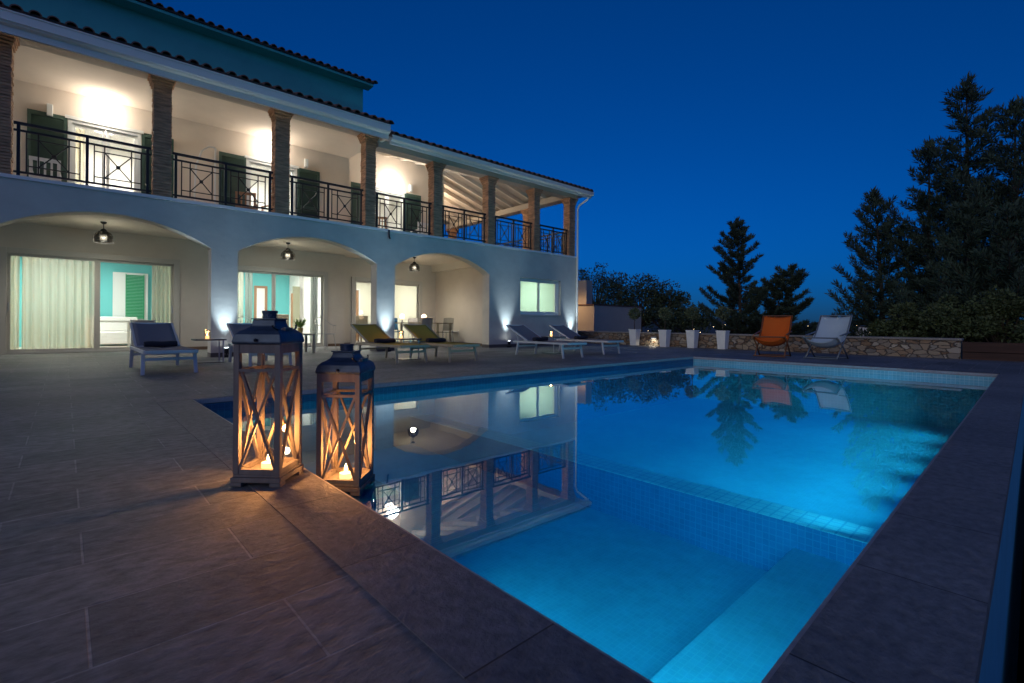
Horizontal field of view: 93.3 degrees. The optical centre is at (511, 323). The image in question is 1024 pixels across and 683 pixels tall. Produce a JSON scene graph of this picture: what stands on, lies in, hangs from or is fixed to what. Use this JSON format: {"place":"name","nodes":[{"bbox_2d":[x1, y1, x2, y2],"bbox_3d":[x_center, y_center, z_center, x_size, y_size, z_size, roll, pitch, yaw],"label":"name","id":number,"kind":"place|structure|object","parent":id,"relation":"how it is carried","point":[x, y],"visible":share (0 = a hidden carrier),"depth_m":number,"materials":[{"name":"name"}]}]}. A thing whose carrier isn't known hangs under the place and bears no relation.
{"place":"outdoors","nodes":[
{"label":"outdoors","id":0,"kind":"place"},
{"bbox_2d":[194,146,215,203],"bbox_3d":[-7.696,-3.487,12.163,0.550,2.003,0.500,0,0,-41],"label":"arched stand","id":1,"kind":"object","parent":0,"point":[201,151],"visible":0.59,"depth_m":12.21,"materials":[{"name":"white plastic"}]},
{"bbox_2d":[201,359,692,463],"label":"pool wall","id":2,"kind":"structure","parent":0,"point":[390,436],"depth_m":6.05,"materials":[{"name":"tile"}]},
{"bbox_2d":[153,355,693,403],"bbox_3d":[0.510,0.772,8.027,10.432,0.053,0.273,0,0,-43],"label":"pool coping","id":3,"kind":"object","parent":2,"relation":"on","point":[194,397],"visible":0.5,"depth_m":6.43,"materials":[{"name":"stone"}]},
{"bbox_2d":[0,343,1023,682],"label":"deck","id":4,"kind":"structure","parent":0,"point":[142,539],"depth_m":1.61,"materials":[{"name":"tile"}]},
{"bbox_2d":[130,320,155,345],"bbox_3d":[-8.870,0.288,11.612,0.480,0.735,0.310,0,0,-41],"label":"slatted cabinet","id":5,"kind":"object","parent":4,"relation":"on","point":[142,321],"visible":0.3,"depth_m":11.45,"materials":[{"name":"grey"}]},
{"bbox_2d":[129,323,197,374],"bbox_3d":[-5.426,0.351,7.465,0.665,0.718,2.073,0,0,-43],"label":"sun lounger","id":6,"kind":"object","parent":4,"relation":"on","point":[141,333],"visible":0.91,"depth_m":7.69,"materials":[{"name":"grey"}]},
{"bbox_2d":[144,341,177,346],"bbox_3d":[-5.508,0.324,7.581,0.420,0.098,0.130,0,0,-43],"label":"towel","id":7,"kind":"object","parent":6,"relation":"on","point":[159,343],"visible":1,"depth_m":7.53,"materials":[{"name":"black fabric"}]},
{"bbox_2d":[191,338,226,362],"bbox_3d":[-5.527,0.494,8.812,0.480,0.425,0.440,0,0,-43],"label":"side table","id":8,"kind":"object","parent":4,"relation":"on","point":[215,339],"visible":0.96,"depth_m":8.80,"materials":[{"name":"grey"}]},
{"bbox_2d":[224,347,228,357],"bbox_3d":[-5.938,0.603,10.043,0.100,0.203,0.100,0,0,-41],"label":"uplight","id":9,"kind":"object","parent":4,"relation":"on","point":[226,350],"visible":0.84,"depth_m":10.01,"materials":[{"name":"grey metal"}]},
{"bbox_2d":[226,323,291,366],"bbox_3d":[-4.564,0.358,8.652,0.665,0.718,2.073,0,0,-41],"label":"sun lounger","id":10,"kind":"object","parent":4,"relation":"on","point":[234,328],"visible":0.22,"depth_m":8.92,"materials":[{"name":"grey fabric"}]},
{"bbox_2d":[0,0,593,356],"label":"villa","id":11,"kind":"object","parent":4,"relation":"on","point":[171,92],"visible":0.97,"depth_m":12.50,"materials":[{"name":"white paint"}]},
{"bbox_2d":[10,256,19,348],"bbox_3d":[-11.093,-0.445,10.743,0.200,2.170,0.208,0,0,-41],"label":"curtain","id":12,"kind":"object","parent":11,"relation":"hanging from","point":[14,305],"visible":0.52,"depth_m":10.73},
{"bbox_2d":[29,156,60,180],"bbox_3d":[-9.844,-2.967,10.203,0.480,0.930,0.455,0,0,-41],"label":"balcony chair","id":13,"kind":"object","parent":11,"relation":"on","point":[44,160],"visible":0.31,"depth_m":10.04,"materials":[{"name":"white plastic"}]},
{"bbox_2d":[47,103,52,116],"bbox_3d":[-10.348,-4.775,10.822,0.100,0.260,0.103,0,0,-41],"label":"wall box","id":14,"kind":"object","parent":11,"relation":"attached to","point":[49,109],"visible":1,"depth_m":10.79,"materials":[{"name":"white"}]},
{"bbox_2d":[21,257,93,348],"bbox_3d":[-10.521,-0.441,11.243,1.240,2.170,0.201,0,0,-41],"label":"curtain","id":15,"kind":"object","parent":11,"relation":"hanging from","point":[57,303],"visible":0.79,"depth_m":11.22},
{"bbox_2d":[75,128,84,184],"bbox_3d":[-10.254,-3.564,11.458,0.222,2.080,0.158,0,0,5],"label":"curtain","id":16,"kind":"object","parent":11,"relation":"hanging from","point":[81,131],"visible":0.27,"depth_m":11.44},
{"bbox_2d":[0,246,179,354],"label":"sliding door","id":17,"kind":"structure","parent":11,"relation":"in","point":[6,253],"depth_m":11.22,"materials":[{"name":"beige"}]},
{"bbox_2d":[93,221,113,243],"bbox_3d":[-8.794,-1.962,10.409,0.364,0.444,0.363,0,0,-41],"label":"pendant lamp","id":18,"kind":"object","parent":11,"relation":"hanging from","point":[103,236],"visible":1,"depth_m":10.33,"materials":[{"name":"grey metal"}]},
{"bbox_2d":[94,117,114,124],"bbox_3d":[-9.629,-4.770,11.428,0.400,0.140,0.141,0,0,-41],"label":"wall sconce","id":19,"kind":"object","parent":11,"relation":"attached to","point":[103,120],"depth_m":11.40,"materials":[{"name":"white"}]},
{"bbox_2d":[65,114,143,192],"bbox_3d":[-9.688,-3.625,11.524,1.430,2.250,0.170,0,0,-41],"label":"balcony door","id":20,"kind":"structure","parent":11,"relation":"in","point":[73,122],"depth_m":11.50,"materials":[{"name":"white"}]},
{"bbox_2d":[100,321,130,346],"bbox_3d":[-11.035,0.295,13.245,0.900,0.740,0.500,0,0,-41],"label":"console table","id":21,"kind":"object","parent":11,"relation":"on","point":[128,333],"visible":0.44,"depth_m":13.33,"materials":[{"name":"white paint"}]},
{"bbox_2d":[100,317,137,344],"bbox_3d":[-11.807,0.206,14.276,1.200,0.810,0.670,0,0,-41],"label":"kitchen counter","id":22,"kind":"object","parent":11,"relation":"on","point":[113,332],"visible":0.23,"depth_m":14.25,"materials":[{"name":"white paint"}]},
{"bbox_2d":[113,272,147,319],"bbox_3d":[-11.769,-0.835,14.918,0.850,1.445,0.103,0,0,-41],"label":"room window","id":23,"kind":"structure","parent":11,"relation":"in","point":[130,290],"depth_m":14.89,"materials":[{"name":"white"}]},
{"bbox_2d":[152,266,170,322],"bbox_3d":[-9.057,-0.430,12.531,0.460,2.170,0.215,0,0,-41],"label":"curtain","id":24,"kind":"object","parent":11,"relation":"hanging from","point":[161,287],"visible":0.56,"depth_m":12.50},
{"bbox_2d":[238,272,243,322],"bbox_3d":[-7.921,-0.422,13.527,0.720,2.170,0.217,0,0,-41],"label":"curtain","id":25,"kind":"object","parent":11,"relation":"hanging from","point":[240,290],"visible":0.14,"depth_m":13.71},
{"bbox_2d":[235,191,257,209],"bbox_3d":[-7.002,-2.946,12.766,0.480,0.930,0.455,0,0,-21],"label":"balcony chair","id":26,"kind":"object","parent":11,"relation":"on","point":[245,194],"visible":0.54,"depth_m":12.57,"materials":[{"name":"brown wood"}]},
{"bbox_2d":[245,273,252,322],"bbox_3d":[-7.553,-0.419,13.867,0.199,2.170,0.167,0,0,-24],"label":"curtain","id":27,"kind":"object","parent":11,"relation":"hanging from","point":[248,295],"visible":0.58,"depth_m":13.83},
{"bbox_2d":[261,154,271,160],"bbox_3d":[-6.931,-4.730,13.797,0.400,0.140,0.141,0,0,-41],"label":"wall sconce","id":28,"kind":"object","parent":11,"relation":"attached to","point":[266,156],"depth_m":13.73,"materials":[{"name":"white"}]},
{"bbox_2d":[244,155,298,215],"bbox_3d":[-6.931,-3.575,13.946,1.450,2.190,0.170,0,0,-41],"label":"balcony door","id":29,"kind":"structure","parent":11,"relation":"in","point":[250,160],"depth_m":13.73,"materials":[{"name":"white"}]},
{"bbox_2d":[277,314,288,325],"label":"upholstered chair","id":30,"kind":"object","parent":11,"relation":"on","point":[285,316],"visible":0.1,"depth_m":15.24,"materials":[{"name":"beige fabric"}]},
{"bbox_2d":[238,265,327,346],"bbox_3d":[-6.903,-0.449,14.001,3.080,2.300,0.150,0,0,-41],"label":"sliding door","id":31,"kind":"structure","parent":11,"relation":"in","point":[247,269],"depth_m":14.58,"materials":[{"name":"beige"}]},
{"bbox_2d":[281,242,294,259],"bbox_3d":[-6.007,-1.941,12.963,0.364,0.444,0.363,0,0,-41],"label":"pendant lamp","id":32,"kind":"object","parent":11,"relation":"hanging from","point":[287,254],"visible":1,"depth_m":12.85,"materials":[{"name":"grey metal"}]},
{"bbox_2d":[304,159,307,167],"bbox_3d":[-6.170,-4.794,14.491,0.100,0.260,0.103,0,0,-41],"label":"wall box","id":33,"kind":"object","parent":11,"relation":"attached to","point":[305,163],"visible":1,"depth_m":14.46,"materials":[{"name":"white"}]},
{"bbox_2d":[310,277,317,342],"bbox_3d":[-6.163,-0.409,15.071,0.200,2.170,0.203,0,0,-41],"label":"curtain","id":34,"kind":"object","parent":11,"relation":"hanging from","point":[314,303],"visible":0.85,"depth_m":15.03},
{"bbox_2d":[356,315,359,341],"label":"upholstered chair","id":35,"kind":"object","parent":11,"relation":"on","point":[357,319],"visible":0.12,"depth_m":16.53,"materials":[{"name":"beige fabric"}]},
{"bbox_2d":[360,316,367,339],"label":"upholstered chair","id":36,"kind":"object","parent":11,"relation":"on","point":[363,319],"visible":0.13,"depth_m":16.86,"materials":[{"name":"beige fabric"}]},
{"bbox_2d":[375,217,386,228],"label":"balcony chair","id":37,"kind":"object","parent":11,"relation":"on","point":[382,218],"visible":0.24,"depth_m":15.37,"materials":[{"name":"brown wood"}]},
{"bbox_2d":[351,277,421,344],"bbox_3d":[-4.319,-0.405,16.802,2.660,2.250,0.150,0,0,-41],"label":"sliding door","id":38,"kind":"structure","parent":11,"relation":"in","point":[354,280],"depth_m":16.25,"materials":[{"name":"beige"}]},
{"bbox_2d":[375,185,405,230],"bbox_3d":[-4.367,-3.585,16.861,1.410,2.250,0.170,0,0,-41],"label":"balcony door","id":39,"kind":"structure","parent":11,"relation":"in","point":[380,189],"depth_m":16.90,"materials":[{"name":"white"}]},
{"bbox_2d":[387,188,395,192],"bbox_3d":[-4.188,-4.629,16.871,0.400,0.140,0.141,0,0,-41],"label":"wall sconce","id":40,"kind":"object","parent":11,"relation":"attached to","point":[391,190],"depth_m":16.83,"materials":[{"name":"white"}]},
{"bbox_2d":[409,257,419,270],"bbox_3d":[-3.155,-1.919,15.626,0.364,0.444,0.364,0,0,-41],"label":"pendant lamp","id":41,"kind":"object","parent":11,"relation":"hanging from","point":[414,266],"visible":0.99,"depth_m":15.51,"materials":[{"name":"grey metal"}]},
{"bbox_2d":[410,222,427,234],"bbox_3d":[-3.115,-2.917,16.378,0.455,0.930,0.480,0,0,44],"label":"balcony chair","id":42,"kind":"object","parent":11,"relation":"on","point":[421,228],"visible":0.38,"depth_m":16.21,"materials":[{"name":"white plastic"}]},
{"bbox_2d":[520,278,561,315],"bbox_3d":[0.934,-0.871,16.408,1.950,1.245,0.230,0,0,-41],"label":"window","id":43,"kind":"structure","parent":11,"relation":"in","point":[522,313],"depth_m":16.46,"materials":[{"name":"white"}]},
{"bbox_2d":[302,333,314,352],"bbox_3d":[-5.300,0.480,11.561,0.960,0.460,0.600,0,0,-41],"label":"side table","id":44,"kind":"object","parent":4,"relation":"on","point":[313,342],"visible":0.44,"depth_m":11.64,"materials":[{"name":"beige"}]},
{"bbox_2d":[294,318,306,332],"bbox_3d":[-5.151,0.046,11.797,0.319,0.409,0.364,0,0,2],"label":"potted plant","id":45,"kind":"object","parent":44,"relation":"on","point":[300,324],"visible":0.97,"depth_m":11.73,"materials":[{"name":"green plant"}]},
{"bbox_2d":[315,317,336,349],"bbox_3d":[-5.027,0.270,13.016,0.527,0.890,0.556,0,0,29],"label":"wire chair","id":46,"kind":"object","parent":4,"relation":"on","point":[324,333],"visible":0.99,"depth_m":13.16,"materials":[{"name":"grey"}]},
{"bbox_2d":[350,324,429,363],"bbox_3d":[-2.448,0.373,9.519,0.664,0.718,2.073,0,0,-43],"label":"sun lounger","id":47,"kind":"object","parent":4,"relation":"on","point":[368,333],"visible":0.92,"depth_m":9.74,"materials":[{"name":"green"}]},
{"bbox_2d":[374,338,395,342],"bbox_3d":[-2.530,0.345,9.635,0.420,0.098,0.130,0,0,-43],"label":"towel","id":48,"kind":"object","parent":47,"relation":"on","point":[387,340],"visible":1,"depth_m":9.57,"materials":[{"name":"black fabric"}]},
{"bbox_2d":[394,318,403,342],"bbox_3d":[-3.924,0.263,16.210,0.442,0.923,0.523,0,0,-41],"label":"dining chair","id":49,"kind":"object","parent":4,"relation":"on","point":[396,326],"visible":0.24,"depth_m":16.45,"materials":[{"name":"metal"}]},
{"bbox_2d":[392,338,421,359],"bbox_3d":[-2.167,0.518,9.878,0.480,0.425,0.440,0,0,-43],"label":"side table","id":50,"kind":"object","parent":4,"relation":"on","point":[410,339],"visible":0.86,"depth_m":9.82,"materials":[{"name":"grey"}]},
{"bbox_2d":[408,318,417,341],"bbox_3d":[-3.323,0.267,16.738,0.442,0.923,0.523,0,0,-41],"label":"dining chair","id":51,"kind":"object","parent":4,"relation":"on","point":[413,320],"visible":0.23,"depth_m":16.90,"materials":[{"name":"white plastic"}]},
{"bbox_2d":[395,322,452,342],"bbox_3d":[-3.043,0.351,16.070,1.960,0.755,0.900,0,0,-41],"label":"dining table","id":52,"kind":"object","parent":4,"relation":"on","point":[437,330],"visible":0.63,"depth_m":16.12,"materials":[{"name":"beige"}]},
{"bbox_2d":[421,317,432,328],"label":"dining chair","id":53,"kind":"object","parent":4,"relation":"on","point":[427,321],"visible":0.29,"depth_m":15.23,"materials":[{"name":"beige fabric"}]},
{"bbox_2d":[402,324,479,362],"bbox_3d":[-1.517,0.380,9.998,0.665,0.718,2.073,0,0,-40],"label":"sun lounger","id":54,"kind":"object","parent":4,"relation":"on","point":[423,331],"visible":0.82,"depth_m":10.25,"materials":[{"name":"green fabric"}]},
{"bbox_2d":[426,338,445,342],"bbox_3d":[-1.594,0.352,10.119,0.420,0.098,0.130,0,0,-40],"label":"towel","id":55,"kind":"object","parent":54,"relation":"on","point":[435,340],"visible":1,"depth_m":10.06,"materials":[{"name":"black fabric"}]},
{"bbox_2d":[506,325,586,358],"bbox_3d":[0.744,0.396,11.219,0.665,0.718,2.073,0,0,-41],"label":"sun lounger","id":56,"kind":"object","parent":4,"relation":"on","point":[526,334],"visible":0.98,"depth_m":11.43,"materials":[{"name":"grey fabric"}]},
{"bbox_2d":[532,337,547,340],"bbox_3d":[0.666,0.369,11.339,0.420,0.098,0.130,0,0,-41],"label":"towel","id":57,"kind":"object","parent":56,"relation":"on","point":[539,338],"visible":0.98,"depth_m":11.26,"materials":[{"name":"black fabric"}]},
{"bbox_2d":[540,336,565,353],"bbox_3d":[1.037,0.542,12.201,0.480,0.425,0.440,0,0,-43],"label":"side table","id":58,"kind":"object","parent":4,"relation":"on","point":[553,337],"visible":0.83,"depth_m":12.16,"materials":[{"name":"grey"}]},
{"bbox_2d":[549,325,623,354],"bbox_3d":[1.906,0.405,12.716,0.665,0.718,2.073,0,0,-40],"label":"sun lounger","id":59,"kind":"object","parent":4,"relation":"on","point":[567,333],"visible":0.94,"depth_m":12.86,"materials":[{"name":"grey fabric"}]},
{"bbox_2d":[574,336,587,338],"bbox_3d":[1.829,0.378,12.836,0.420,0.098,0.130,0,0,-40],"label":"towel","id":60,"kind":"object","parent":59,"relation":"on","point":[580,337],"visible":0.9,"depth_m":12.75,"materials":[{"name":"black fabric"}]},
{"bbox_2d":[628,329,640,344],"bbox_3d":[4.368,0.496,17.216,0.315,0.570,0.315,0,0,-43],"label":"planter","id":61,"kind":"object","parent":4,"relation":"on","point":[634,335],"visible":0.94,"depth_m":17.12,"materials":[{"name":"white ceramic"}]},
{"bbox_2d":[627,307,641,328],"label":"topiary tree","id":62,"kind":"object","parent":61,"relation":"on","point":[633,316],"visible":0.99,"depth_m":17.15,"materials":[{"name":"green plant"}]},
{"bbox_2d":[658,330,670,346],"bbox_3d":[5.113,0.500,16.190,0.315,0.570,0.315,0,0,-41],"label":"planter","id":63,"kind":"object","parent":4,"relation":"on","point":[664,338],"visible":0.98,"depth_m":16.09,"materials":[{"name":"white ceramic"}]},
{"bbox_2d":[658,307,671,329],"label":"topiary tree","id":64,"kind":"object","parent":63,"relation":"on","point":[666,315],"visible":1,"depth_m":16.11,"materials":[{"name":"green plant"}]},
{"bbox_2d":[685,330,699,347],"bbox_3d":[5.795,0.505,15.526,0.315,0.570,0.315,0,0,-40],"label":"planter","id":65,"kind":"object","parent":4,"relation":"on","point":[692,336],"visible":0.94,"depth_m":15.43,"materials":[{"name":"white ceramic"}]},
{"bbox_2d":[684,305,700,329],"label":"topiary tree","id":66,"kind":"object","parent":65,"relation":"on","point":[695,311],"visible":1,"depth_m":15.45,"materials":[{"name":"green plant"}]},
{"bbox_2d":[716,331,729,348],"bbox_3d":[6.523,0.509,14.960,0.315,0.570,0.315,0,0,-42],"label":"planter","id":67,"kind":"object","parent":4,"relation":"on","point":[722,339],"visible":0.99,"depth_m":14.87,"materials":[{"name":"white ceramic"}]},
{"bbox_2d":[714,306,730,330],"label":"topiary tree","id":68,"kind":"object","parent":67,"relation":"on","point":[720,314],"visible":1,"depth_m":14.89,"materials":[{"name":"green plant"}]},
{"bbox_2d":[752,315,792,357],"bbox_3d":[6.353,0.299,11.755,0.729,1.010,1.068,0,0,39],"label":"sling chair","id":69,"kind":"object","parent":4,"relation":"on","point":[775,330],"visible":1,"depth_m":11.93,"materials":[{"name":"orange fabric"}]},
{"bbox_2d":[802,315,852,359],"bbox_3d":[7.248,0.305,11.084,1.068,1.010,0.729,0,0,-39],"label":"sling chair","id":70,"kind":"object","parent":4,"relation":"on","point":[830,332],"visible":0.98,"depth_m":11.20,"materials":[{"name":"white fabric"}]},
{"bbox_2d":[962,342,1023,361],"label":"timber wall","id":71,"kind":"structure","parent":4,"relation":"on","point":[994,351],"depth_m":10.71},
{"bbox_2d":[152,0,1023,682],"label":"sky","id":72,"kind":"structure","parent":0,"point":[683,120],"materials":[{"name":"blue"}]},
{"bbox_2d":[213,362,991,457],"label":"pool water","id":73,"kind":"structure","parent":0,"point":[921,416],"depth_m":5.26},
{"bbox_2d":[304,423,932,679],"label":"pool floor","id":74,"kind":"structure","parent":0,"point":[649,604],"depth_m":3.82,"materials":[{"name":"tile"}]},
{"bbox_2d":[345,480,400,525],"bbox_3d":[-0.848,1.208,2.519,0.390,0.655,0.360,0,0,-43],"label":"pool ledge","id":75,"kind":"object","parent":74,"relation":"on","point":[382,499],"visible":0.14,"depth_m":2.49,"materials":[{"name":"tile"}]},
{"bbox_2d":[410,423,866,571],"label":"pool cross wall","id":76,"kind":"structure","parent":74,"relation":"on","point":[761,541],"depth_m":3.64,"materials":[{"name":"tile"}]},
{"bbox_2d":[435,423,877,543],"bbox_3d":[0.502,1.546,4.408,0.260,0.700,5.511,0,0,-43],"label":"pool step","id":77,"kind":"object","parent":74,"relation":"on","point":[850,530],"visible":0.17,"depth_m":3.50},
{"bbox_2d":[650,548,850,682],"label":"pool step","id":78,"kind":"object","parent":74,"relation":"on","point":[749,635],"visible":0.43,"depth_m":2.15,"materials":[{"name":"tile"}]},
{"bbox_2d":[642,327,853,333],"bbox_3d":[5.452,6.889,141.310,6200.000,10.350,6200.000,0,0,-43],"label":"ground","id":79,"kind":"structure","parent":0,"point":[714,330],"depth_m":965.25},
{"bbox_2d":[578,262,618,304],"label":"leafy tree","id":80,"kind":"object","parent":79,"relation":"on","point":[602,278],"visible":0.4,"depth_m":33.70,"materials":[{"name":"green plant"}]},
{"bbox_2d":[578,280,641,331],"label":"annex building","id":81,"kind":"structure","parent":79,"relation":"on","point":[595,317],"depth_m":23.20,"materials":[{"name":"paint"}]},
{"bbox_2d":[592,272,647,306],"bbox_3d":[7.112,-0.556,32.599,4.899,6.140,4.730,0,0,-33],"label":"leafy tree","id":82,"kind":"object","parent":79,"relation":"on","point":[619,299],"visible":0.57,"depth_m":32.42,"materials":[{"name":"green plant"}]},
{"bbox_2d":[614,273,676,331],"bbox_3d":[8.689,-0.327,30.663,3.991,5.710,4.644,0,0,-2],"label":"leafy tree","id":83,"kind":"object","parent":79,"relation":"on","point":[638,293],"visible":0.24,"depth_m":30.49,"materials":[{"name":"green plant"}]},
{"bbox_2d":[641,275,691,330],"bbox_3d":[9.033,-0.229,29.208,3.313,5.514,3.876,0,0,-16],"label":"leafy tree","id":84,"kind":"object","parent":79,"relation":"on","point":[654,299],"visible":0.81,"depth_m":28.56,"materials":[{"name":"green plant"}]},
{"bbox_2d":[644,298,717,332],"bbox_3d":[9.872,0.543,27.525,3.277,3.971,4.098,0,0,-26],"label":"leafy tree","id":85,"kind":"object","parent":79,"relation":"on","point":[678,323],"visible":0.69,"depth_m":26.97,"materials":[{"name":"green plant"}]},
{"bbox_2d":[697,216,784,333],"bbox_3d":[12.007,-1.624,25.619,4.220,8.126,4.317,0,0,23],"label":"conifer tree","id":86,"kind":"object","parent":79,"relation":"on","point":[738,240],"visible":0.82,"depth_m":25.15,"materials":[{"name":"green plant"}]},
{"bbox_2d":[578,331,963,358],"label":"stone wall","id":87,"kind":"structure","parent":79,"relation":"on","point":[950,348],"depth_m":12.84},
{"bbox_2d":[711,263,838,334],"bbox_3d":[13.647,-0.293,24.172,5.470,5.490,5.487,0,0,1],"label":"conifer tree","id":88,"kind":"object","parent":79,"relation":"on","point":[791,276],"visible":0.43,"depth_m":23.95,"materials":[{"name":"green plant"}]},
{"bbox_2d":[825,186,942,335],"bbox_3d":[14.043,-1.524,18.003,3.760,7.546,3.847,0,0,-43],"label":"conifer tree","id":89,"kind":"object","parent":79,"relation":"on","point":[866,310],"visible":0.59,"depth_m":18.21,"materials":[{"name":"green plant"}]},
{"bbox_2d":[866,301,934,337],"bbox_3d":[11.273,0.548,13.740,1.725,2.364,1.758,0,0,10],"label":"garden shrub","id":90,"kind":"object","parent":79,"relation":"on","point":[904,325],"visible":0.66,"depth_m":13.64,"materials":[{"name":"green plant"}]},
{"bbox_2d":[853,135,984,334],"bbox_3d":[14.826,-2.198,16.887,4.486,8.901,4.581,0,0,-43],"label":"conifer tree","id":91,"kind":"object","parent":79,"relation":"on","point":[928,169],"visible":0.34,"depth_m":17.11,"materials":[{"name":"green plant"}]},
{"bbox_2d":[875,70,1023,337],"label":"conifer tree","id":92,"kind":"object","parent":79,"relation":"on","point":[967,91],"visible":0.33,"depth_m":15.88,"materials":[{"name":"green plant"}]},
{"bbox_2d":[908,294,1000,341],"bbox_3d":[11.742,0.461,12.842,2.100,2.538,1.480,0,0,-20],"label":"garden shrub","id":93,"kind":"object","parent":79,"relation":"on","point":[958,317],"visible":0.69,"depth_m":12.56,"materials":[{"name":"green plant"}]},
{"bbox_2d":[892,196,1022,352],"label":"conifer tree","id":94,"kind":"object","parent":79,"relation":"on","point":[966,212],"visible":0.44,"depth_m":14.19,"materials":[{"name":"green plant"}]},
{"bbox_2d":[899,95,1023,340],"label":"conifer tree","id":95,"kind":"object","parent":79,"relation":"on","point":[1013,167],"visible":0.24,"depth_m":14.53,"materials":[{"name":"green plant"}]},
{"bbox_2d":[936,197,1023,353],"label":"conifer tree","id":96,"kind":"object","parent":79,"relation":"on","point":[1012,214],"visible":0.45,"depth_m":13.11,"materials":[{"name":"green plant"}]},
{"bbox_2d":[958,284,1023,353],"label":"garden shrub","id":97,"kind":"object","parent":79,"relation":"on","point":[992,311],"visible":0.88,"depth_m":11.98,"materials":[{"name":"green plant"}]},
{"bbox_2d":[993,315,1023,342],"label":"garden shrub","id":98,"kind":"object","parent":79,"relation":"on","point":[1019,326],"visible":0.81,"depth_m":11.47,"materials":[{"name":"green plant"}]},
{"bbox_2d":[645,318,1005,328],"bbox_3d":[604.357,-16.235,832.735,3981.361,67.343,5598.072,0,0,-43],"label":"hills","id":99,"kind":"structure","parent":0,"point":[724,322],"depth_m":2013.99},
{"bbox_2d":[693,359,995,381],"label":"pool wall","id":100,"kind":"structure","parent":0,"point":[923,375],"depth_m":8.93,"materials":[{"name":"tile"}]},
{"bbox_2d":[157,400,648,682],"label":"pool coping","id":101,"kind":"object","parent":100,"relation":"on","point":[466,625],"visible":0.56,"depth_m":1.33,"materials":[{"name":"stone"}]},
{"bbox_2d":[230,310,303,487],"bbox_3d":[-1.139,0.336,2.268,0.228,0.790,0.253,0,0,2],"label":"candle lantern","id":102,"kind":"object","parent":101,"relation":"on","point":[270,332],"visible":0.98,"depth_m":2.18,"materials":[{"name":"brown wood"}]},
{"bbox_2d":[261,455,272,468],"bbox_3d":[-1.141,0.640,2.267,0.063,0.075,0.064,0,0,2],"label":"candle","id":103,"kind":"object","parent":102,"relation":"on","point":[266,464],"visible":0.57,"depth_m":2.24,"materials":[{"name":"beige wax"}]},
{"bbox_2d":[315,344,374,495],"bbox_3d":[-0.869,0.485,2.534,0.235,0.755,0.260,0,0,2],"label":"candle lantern","id":104,"kind":"object","parent":101,"relation":"on","point":[346,363],"visible":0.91,"depth_m":2.44,"materials":[{"name":"brown wood"}]},
{"bbox_2d":[339,464,351,478],"bbox_3d":[-0.871,0.772,2.534,0.063,0.075,0.064,0,0,2],"label":"candle","id":105,"kind":"object","parent":104,"relation":"on","point":[345,474],"visible":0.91,"depth_m":2.52,"materials":[{"name":"beige wax"}]},
{"bbox_2d":[194,357,998,682],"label":"coping nosing","id":106,"kind":"object","parent":100,"relation":"on","point":[794,641],"visible":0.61,"depth_m":4.65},
{"bbox_2d":[694,356,998,376],"bbox_3d":[6.038,0.811,9.525,0.283,0.053,5.011,0,0,-43],"label":"pool coping","id":107,"kind":"object","parent":100,"relation":"on","point":[855,365],"visible":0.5,"depth_m":9.03,"materials":[{"name":"stone"}]},
{"bbox_2d":[979,397,1023,682],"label":"pool outer wall","id":108,"kind":"structure","parent":0,"point":[999,664],"depth_m":3.01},
{"bbox_2d":[768,373,1023,682],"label":"pool coping","id":109,"kind":"object","parent":108,"relation":"on","point":[910,600],"visible":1,"depth_m":1.40,"materials":[{"name":"stone"}]}
]}

